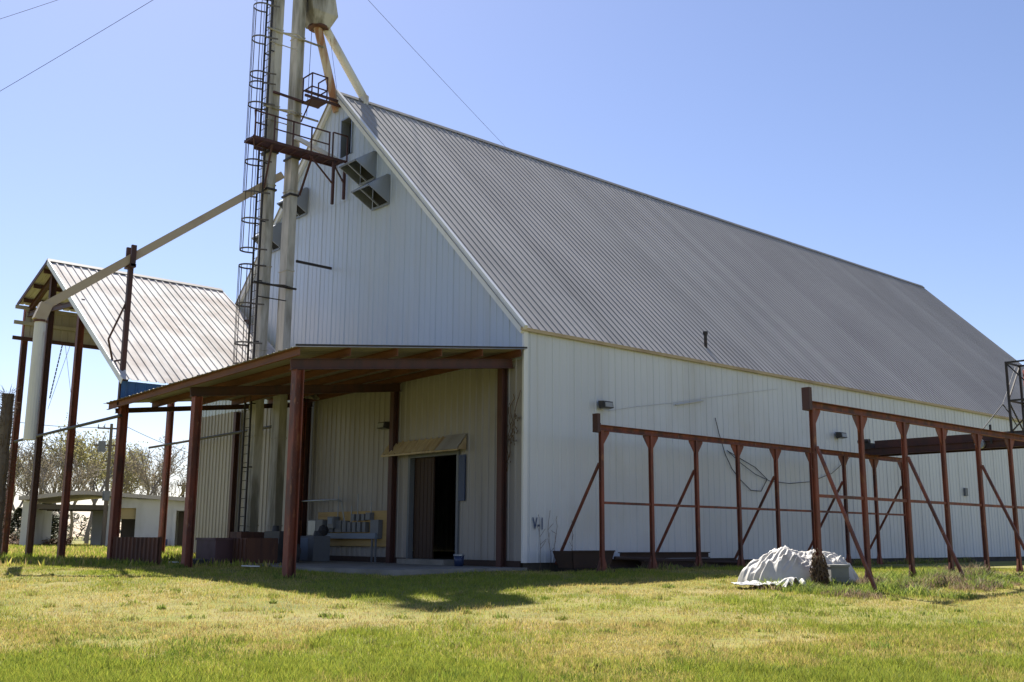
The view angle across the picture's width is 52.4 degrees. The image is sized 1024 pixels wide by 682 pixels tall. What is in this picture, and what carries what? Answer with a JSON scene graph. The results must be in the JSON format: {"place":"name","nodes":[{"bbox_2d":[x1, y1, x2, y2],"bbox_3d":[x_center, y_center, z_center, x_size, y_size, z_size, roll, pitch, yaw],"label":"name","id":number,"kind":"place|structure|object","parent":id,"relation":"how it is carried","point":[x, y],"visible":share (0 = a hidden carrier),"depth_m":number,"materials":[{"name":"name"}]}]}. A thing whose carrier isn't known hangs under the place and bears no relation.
{"place":"outdoors","nodes":[
{"label":"outdoors","id":0,"kind":"place"},
{"bbox_2d":[1,0,56,18],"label":"power line","id":1,"kind":"object","parent":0,"point":[32,8],"visible":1,"depth_m":49.80,"materials":[{"name":"grey metal"}]},
{"bbox_2d":[1,0,152,90],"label":"power line","id":2,"kind":"object","parent":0,"point":[77,45],"visible":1,"depth_m":51.87,"materials":[{"name":"grey metal"}]},
{"bbox_2d":[0,543,299,567],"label":"grass","id":3,"kind":"structure","parent":0,"point":[171,553],"depth_m":36.13,"materials":[{"name":"green plant"}]},
{"bbox_2d":[264,526,300,562],"bbox_3d":[-7.680,6.616,33.870,0.980,1.200,2.250,10,-14,-41],"label":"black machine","id":4,"kind":"object","parent":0,"point":[275,532],"visible":0.33,"depth_m":33.41,"materials":[{"name":"black metal"}]},
{"bbox_2d":[368,0,502,143],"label":"power line","id":5,"kind":"object","parent":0,"point":[431,68],"visible":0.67,"depth_m":59.90,"materials":[{"name":"grey metal"}]},
{"bbox_2d":[0,616,1023,681],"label":"grass","id":6,"kind":"structure","parent":0,"point":[895,667],"depth_m":12.90,"materials":[{"name":"green plant"}]},
{"bbox_2d":[0,536,1023,681],"bbox_3d":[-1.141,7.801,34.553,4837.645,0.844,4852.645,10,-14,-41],"label":"ground","id":7,"kind":"structure","parent":0,"point":[1002,564],"depth_m":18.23,"materials":[{"name":"green plant"}]},
{"bbox_2d":[0,385,19,552],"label":"vine pole","id":8,"kind":"object","parent":7,"relation":"on","point":[8,402],"visible":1,"depth_m":35.80,"materials":[{"name":"brown wood"}]},
{"bbox_2d":[10,506,22,542],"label":"cedar tree","id":9,"kind":"object","parent":7,"relation":"on","point":[16,514],"visible":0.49,"depth_m":85.38,"materials":[{"name":"green plant"}]},
{"bbox_2d":[6,437,43,502],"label":"bare tree","id":10,"kind":"object","parent":7,"relation":"on","point":[17,468],"visible":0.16,"depth_m":116.36,"materials":[{"name":"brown plant"}]},
{"bbox_2d":[14,527,50,540],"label":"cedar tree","id":11,"kind":"object","parent":7,"relation":"on","point":[18,533],"visible":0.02,"depth_m":82.10,"materials":[{"name":"green plant"}]},
{"bbox_2d":[7,445,64,520],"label":"bare tree","id":12,"kind":"object","parent":7,"relation":"on","point":[28,492],"visible":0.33,"depth_m":98.03,"materials":[{"name":"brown plant"}]},
{"bbox_2d":[15,440,61,503],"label":"bare tree","id":13,"kind":"object","parent":7,"relation":"on","point":[22,475],"visible":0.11,"depth_m":121.02,"materials":[{"name":"brown plant"}]},
{"bbox_2d":[13,437,64,503],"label":"bare tree","id":14,"kind":"object","parent":7,"relation":"on","point":[41,490],"visible":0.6,"depth_m":100.68,"materials":[{"name":"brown plant"}]},
{"bbox_2d":[9,532,72,545],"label":"brush","id":15,"kind":"object","parent":7,"relation":"on","point":[12,539],"visible":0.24,"depth_m":81.83,"materials":[{"name":"plant"}]},
{"bbox_2d":[42,503,69,538],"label":"cedar tree","id":16,"kind":"object","parent":7,"relation":"on","point":[54,519],"visible":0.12,"depth_m":90.23,"materials":[{"name":"green plant"}]},
{"bbox_2d":[27,431,92,516],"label":"bare tree","id":17,"kind":"object","parent":7,"relation":"on","point":[61,477],"visible":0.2,"depth_m":106.71,"materials":[{"name":"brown plant"}]},
{"bbox_2d":[51,517,73,542],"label":"cedar tree","id":18,"kind":"object","parent":7,"relation":"on","point":[57,518],"visible":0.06,"depth_m":97.45,"materials":[{"name":"green plant"}]},
{"bbox_2d":[11,512,121,540],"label":"treeline","id":19,"kind":"object","parent":7,"relation":"on","point":[85,519],"visible":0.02,"depth_m":186.80,"materials":[{"name":"plant"}]},
{"bbox_2d":[21,446,112,520],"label":"bare tree","id":20,"kind":"object","parent":7,"relation":"on","point":[78,482],"visible":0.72,"depth_m":90.57,"materials":[{"name":"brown plant"}]},
{"bbox_2d":[31,433,124,537],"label":"bare tree","id":21,"kind":"object","parent":7,"relation":"on","point":[72,522],"visible":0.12,"depth_m":112.36,"materials":[{"name":"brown plant"}]},
{"bbox_2d":[42,413,146,544],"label":"bare tree","id":22,"kind":"object","parent":7,"relation":"on","point":[80,451],"visible":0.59,"depth_m":103.73,"materials":[{"name":"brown plant"}]},
{"bbox_2d":[18,491,184,545],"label":"farm shed","id":23,"kind":"structure","parent":7,"relation":"on","point":[140,513],"depth_m":77.23,"materials":[{"name":"metal"}]},
{"bbox_2d":[94,424,115,545],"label":"utility pole","id":24,"kind":"object","parent":7,"relation":"on","point":[101,445],"visible":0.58,"depth_m":75.86,"materials":[{"name":"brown wood"}]},
{"bbox_2d":[20,422,97,427],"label":"power line","id":25,"kind":"object","parent":24,"relation":"attached to","point":[67,426],"visible":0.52,"depth_m":76.60,"materials":[{"name":"grey metal"}]},
{"bbox_2d":[126,448,186,469],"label":"power line","id":26,"kind":"object","parent":24,"relation":"attached to","point":[154,459],"visible":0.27,"depth_m":80.64,"materials":[{"name":"grey metal"}]},
{"bbox_2d":[128,427,187,452],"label":"power line","id":27,"kind":"object","parent":24,"relation":"attached to","point":[156,440],"visible":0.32,"depth_m":81.02,"materials":[{"name":"grey metal"}]},
{"bbox_2d":[109,466,150,493],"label":"bare tree","id":28,"kind":"object","parent":7,"relation":"on","point":[133,486],"visible":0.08,"depth_m":130.58,"materials":[{"name":"brown plant"}]},
{"bbox_2d":[98,444,163,503],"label":"bare tree","id":29,"kind":"object","parent":7,"relation":"on","point":[132,473],"visible":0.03,"depth_m":133.45,"materials":[{"name":"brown plant"}]},
{"bbox_2d":[103,441,160,493],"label":"bare tree","id":30,"kind":"object","parent":7,"relation":"on","point":[127,478],"visible":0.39,"depth_m":118.51,"materials":[{"name":"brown plant"}]},
{"bbox_2d":[112,537,161,564],"bbox_3d":[-11.502,6.497,31.834,0.160,1.020,3.408,10,-14,-41],"label":"sheet fence","id":31,"kind":"object","parent":7,"relation":"on","point":[144,548],"visible":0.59,"depth_m":31.62,"materials":[{"name":"brown metal"}]},
{"bbox_2d":[125,436,187,494],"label":"bare tree","id":32,"kind":"object","parent":7,"relation":"on","point":[137,467],"visible":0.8,"depth_m":98.62,"materials":[{"name":"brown plant"}]},
{"bbox_2d":[1,258,319,558],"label":"drive through shed","id":33,"kind":"structure","parent":7,"relation":"on","point":[179,330],"depth_m":39.80,"materials":[{"name":"metal"}]},
{"bbox_2d":[136,468,186,496],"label":"bare tree","id":34,"kind":"object","parent":7,"relation":"on","point":[183,487],"visible":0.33,"depth_m":129.95,"materials":[{"name":"brown plant"}]},
{"bbox_2d":[193,559,207,564],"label":"concrete block","id":35,"kind":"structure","parent":7,"relation":"on","point":[200,560],"depth_m":31.15,"materials":[{"name":"grey concrete"}]},
{"bbox_2d":[195,538,232,563],"bbox_3d":[-9.096,6.663,33.046,1.400,0.820,1.410,10,-14,-41],"label":"maroon bin","id":36,"kind":"object","parent":7,"relation":"on","point":[216,549],"visible":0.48,"depth_m":32.40,"materials":[{"name":"metal"}]},
{"bbox_2d":[241,565,259,566],"bbox_3d":[-7.236,6.226,28.811,0.242,0.030,0.676,9,-14,-37],"label":"scrap board","id":37,"kind":"object","parent":7,"relation":"on","point":[250,565],"visible":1,"depth_m":28.73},
{"bbox_2d":[230,0,368,537],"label":"grain elevator","id":38,"kind":"object","parent":7,"relation":"on","point":[318,18],"visible":0.94,"depth_m":38.00,"materials":[{"name":"grey metal"}]},
{"bbox_2d":[23,172,284,439],"bbox_3d":[-11.825,-1.564,35.306,8.055,10.312,0.906,8,-13,-33],"label":"loadout spout","id":39,"kind":"object","parent":38,"relation":"attached to","point":[44,308],"visible":0.98,"depth_m":33.98,"materials":[{"name":"beige metal"}]},
{"bbox_2d":[103,344,526,578],"bbox_3d":[-8.295,4.116,33.790,7.596,6.586,17.740,10,-14,-41],"label":"loading canopy","id":40,"kind":"object","parent":7,"relation":"on","point":[297,373],"visible":0.95,"depth_m":30.20,"materials":[{"name":"red metal"}]},
{"bbox_2d":[507,390,520,469],"bbox_3d":[0.053,2.602,30.195,0.036,2.332,0.603,10,-14,-41],"label":"dead vine","id":41,"kind":"object","parent":40,"relation":"attached to","point":[511,435],"visible":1,"depth_m":30.23,"materials":[{"name":"brown plant"}]},
{"bbox_2d":[230,561,526,575],"bbox_3d":[-4.933,6.816,31.179,5.280,0.235,10.200,10,-14,-41],"label":"loading pad","id":42,"kind":"object","parent":7,"relation":"on","point":[367,568],"visible":0.47,"depth_m":28.31,"materials":[{"name":"concrete"}]},
{"bbox_2d":[232,538,277,562],"bbox_3d":[-8.012,6.550,32.413,1.090,0.820,0.930,10,-14,-41],"label":"rusty bin","id":43,"kind":"object","parent":42,"relation":"on","point":[252,550],"visible":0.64,"depth_m":32.09,"materials":[{"name":"brown metal"}]},
{"bbox_2d":[300,525,329,561],"bbox_3d":[-6.680,6.858,35.372,0.665,1.220,0.900,10,-14,-41],"label":"control cabinet","id":44,"kind":"object","parent":42,"relation":"on","point":[315,547],"visible":0.98,"depth_m":35.11,"materials":[{"name":"grey metal"}]},
{"bbox_2d":[302,486,386,562],"bbox_3d":[-5.862,6.297,35.954,0.430,2.570,4.881,10,-14,-41],"label":"electrical board","id":45,"kind":"object","parent":42,"relation":"on","point":[360,528],"visible":0.98,"depth_m":35.27,"materials":[{"name":"brown wood"}]},
{"bbox_2d":[307,520,328,535],"bbox_3d":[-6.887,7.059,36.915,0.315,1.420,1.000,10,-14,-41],"label":"disconnect box","id":46,"kind":"object","parent":45,"relation":"attached to","point":[313,526],"visible":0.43,"depth_m":36.93,"materials":[{"name":"grey metal"}]},
{"bbox_2d":[308,521,315,534],"bbox_3d":[-7.130,6.649,37.044,0.013,0.490,0.500,10,-14,-41],"label":"cabinet door","id":47,"kind":"structure","parent":46,"relation":"in","point":[311,524],"depth_m":37.03,"materials":[{"name":"white metal"}]},
{"bbox_2d":[327,517,339,527],"bbox_3d":[-6.246,6.337,36.362,0.262,0.400,0.400,10,-14,-41],"label":"starter box","id":48,"kind":"object","parent":45,"relation":"attached to","point":[331,522],"visible":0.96,"depth_m":36.24,"materials":[{"name":"grey metal"}]},
{"bbox_2d":[453,554,464,565],"bbox_3d":[-1.545,6.385,30.304,0.336,0.340,0.331,10,-14,-41],"label":"bucket","id":49,"kind":"object","parent":42,"relation":"on","point":[458,559],"visible":0.94,"depth_m":30.19,"materials":[{"name":"blue plastic"}]},
{"bbox_2d":[0,551,1023,681],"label":"weeds","id":50,"kind":"object","parent":7,"relation":"on","point":[799,608],"visible":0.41,"depth_m":18.30,"materials":[{"name":"green plant"}]},
{"bbox_2d":[553,550,614,567],"bbox_3d":[2.048,6.202,29.613,1.730,0.490,0.835,10,-14,-41],"label":"feed trough","id":51,"kind":"object","parent":7,"relation":"on","point":[578,559],"visible":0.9,"depth_m":29.20,"materials":[{"name":"brown metal"}]},
{"bbox_2d":[193,89,1023,571],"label":"warehouse","id":52,"kind":"structure","parent":7,"relation":"on","point":[589,291],"depth_m":38.13,"materials":[{"name":"metal"}]},
{"bbox_2d":[377,422,389,429],"bbox_3d":[-4.293,2.841,35.003,0.352,0.255,0.400,10,-14,-41],"label":"flood light","id":53,"kind":"object","parent":52,"relation":"attached to","point":[383,425],"visible":0.95,"depth_m":34.86,"materials":[{"name":"brown metal"}]},
{"bbox_2d":[381,433,465,456],"bbox_3d":[-2.893,3.342,33.217,0.412,0.532,4.090,10,-14,-41],"label":"door awning","id":54,"kind":"object","parent":52,"relation":"attached to","point":[442,444],"depth_m":32.93,"materials":[{"name":"beige metal"}]},
{"bbox_2d":[413,457,434,558],"bbox_3d":[-2.822,5.344,33.381,0.075,3.180,1.000,10,-14,-41],"label":"door","id":55,"kind":"structure","parent":52,"relation":"in","point":[424,495],"depth_m":33.32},
{"bbox_2d":[537,514,573,568],"bbox_3d":[1.249,5.744,30.157,1.492,1.648,0.034,10,-14,-41],"label":"climbing weed","id":56,"kind":"object","parent":52,"relation":"attached to","point":[548,541],"visible":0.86,"depth_m":30.02,"materials":[{"name":"plant"}]},
{"bbox_2d":[598,401,613,409],"bbox_3d":[2.888,1.976,32.183,0.400,0.255,0.352,10,-14,-41],"label":"flood light","id":57,"kind":"object","parent":52,"relation":"attached to","point":[607,405],"visible":1,"depth_m":32.05,"materials":[{"name":"grey metal"}]},
{"bbox_2d":[609,389,773,410],"bbox_3d":[6.446,1.977,35.563,9.248,1.635,0.060,10,-14,-41],"label":"turnbuckle wire","id":58,"kind":"object","parent":52,"relation":"attached to","point":[688,400],"visible":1,"depth_m":35.09,"materials":[{"name":"grey metal"}]},
{"bbox_2d":[715,418,766,490],"bbox_3d":[8.103,4.038,36.704,2.947,2.442,0.028,10,-14,-41],"label":"loose cable","id":59,"kind":"object","parent":52,"relation":"attached to","point":[741,459],"visible":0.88,"depth_m":36.49,"materials":[{"name":"black rubber"}]},
{"bbox_2d":[727,450,849,483],"bbox_3d":[10.444,4.693,38.665,7.977,1.235,0.022,10,-14,-41],"label":"slack cable","id":60,"kind":"object","parent":52,"relation":"attached to","point":[780,482],"visible":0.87,"depth_m":37.97,"materials":[{"name":"grey metal"}]},
{"bbox_2d":[835,432,846,438],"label":"flood light","id":61,"kind":"object","parent":52,"relation":"attached to","point":[841,435],"visible":1,"depth_m":40.77,"materials":[{"name":"grey metal"}]},
{"bbox_2d":[964,488,967,495],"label":"outlet box","id":62,"kind":"object","parent":52,"relation":"attached to","point":[965,491],"visible":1,"depth_m":47.47,"materials":[{"name":"grey metal"}]},
{"bbox_2d":[610,558,736,567],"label":"steel beam","id":63,"kind":"structure","parent":7,"relation":"on","point":[621,563],"depth_m":31.11,"materials":[{"name":"brown metal"}]},
{"bbox_2d":[618,552,709,557],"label":"steel beam","id":64,"kind":"structure","parent":63,"relation":"on","point":[667,554],"depth_m":31.87,"materials":[{"name":"black metal"}]},
{"bbox_2d":[639,559,756,567],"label":"steel beam","id":65,"kind":"structure","parent":7,"relation":"on","point":[675,563],"depth_m":31.91,"materials":[{"name":"brown metal"}]},
{"bbox_2d":[614,556,736,563],"bbox_3d":[5.196,6.732,31.935,5.614,0.280,0.100,9,-14,-37],"label":"steel pipe","id":66,"kind":"object","parent":65,"relation":"on","point":[647,559],"visible":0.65,"depth_m":31.48,"materials":[{"name":"brown metal"}]},
{"bbox_2d":[554,413,907,571],"bbox_3d":[8.227,5.467,35.117,17.370,4.462,1.968,10,-14,-41],"label":"wall frame","id":67,"kind":"object","parent":7,"relation":"on","point":[650,437],"visible":0.78,"depth_m":32.70,"materials":[{"name":"red metal"}]},
{"bbox_2d":[857,424,1023,456],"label":"cross conveyor","id":68,"kind":"object","parent":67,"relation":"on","point":[931,445],"visible":0.6,"depth_m":37.01,"materials":[{"name":"red metal"}]},
{"bbox_2d":[731,580,779,585],"bbox_3d":[5.475,5.327,22.912,1.211,0.094,0.736,0,-11,0],"label":"scrap sheet","id":69,"kind":"object","parent":7,"relation":"on","point":[753,582],"visible":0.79,"depth_m":22.77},
{"bbox_2d":[778,577,806,587],"bbox_3d":[6.110,5.246,22.600,0.643,0.251,0.514,1,-11,-3],"label":"plastic rag","id":70,"kind":"object","parent":7,"relation":"on","point":[786,582],"visible":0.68,"depth_m":22.52,"materials":[{"name":"white plastic"}]},
{"bbox_2d":[737,545,859,582],"bbox_3d":[6.682,5.240,24.368,2.839,0.898,1.714,1,-11,-2],"label":"tarp heap","id":71,"kind":"object","parent":7,"relation":"on","point":[785,561],"visible":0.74,"depth_m":23.91,"materials":[{"name":"white plastic"}]},
{"bbox_2d":[809,548,829,585],"bbox_3d":[6.856,5.060,23.255,0.473,0.959,0.489,10,-14,-41],"label":"dry vine bundle","id":72,"kind":"object","parent":7,"relation":"on","point":[817,569],"visible":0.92,"depth_m":23.13,"materials":[{"name":"brown plant"}]},
{"bbox_2d":[827,564,849,583],"bbox_3d":[7.357,5.332,23.633,0.440,0.509,0.639,0,-11,0],"label":"tote","id":73,"kind":"object","parent":7,"relation":"on","point":[840,572],"visible":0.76,"depth_m":23.36,"materials":[{"name":"grey plastic"}]},
{"bbox_2d":[749,562,1023,598],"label":"weeds","id":74,"kind":"object","parent":7,"relation":"on","point":[922,582],"visible":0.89,"depth_m":23.15,"materials":[{"name":"green plant"}]},
{"bbox_2d":[801,387,1023,591],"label":"frame","id":75,"kind":"object","parent":7,"relation":"on","point":[859,415],"visible":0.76,"depth_m":26.12,"materials":[{"name":"red metal"}]},
{"bbox_2d":[1004,360,1023,434],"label":"lattice tower","id":76,"kind":"structure","parent":75,"relation":"on","point":[1009,393],"depth_m":31.72,"materials":[{"name":"black metal"}]},
{"bbox_2d":[0,0,1023,536],"label":"sky","id":77,"kind":"structure","parent":0,"point":[885,136],"materials":[{"name":"blue"}]},
{"bbox_2d":[983,366,1016,428],"bbox_3d":[17.601,2.015,37.568,3.118,2.578,0.040,10,-14,-41],"label":"bent cable","id":78,"kind":"object","parent":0,"point":[1000,407],"visible":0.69,"depth_m":37.54,"materials":[{"name":"grey metal"}]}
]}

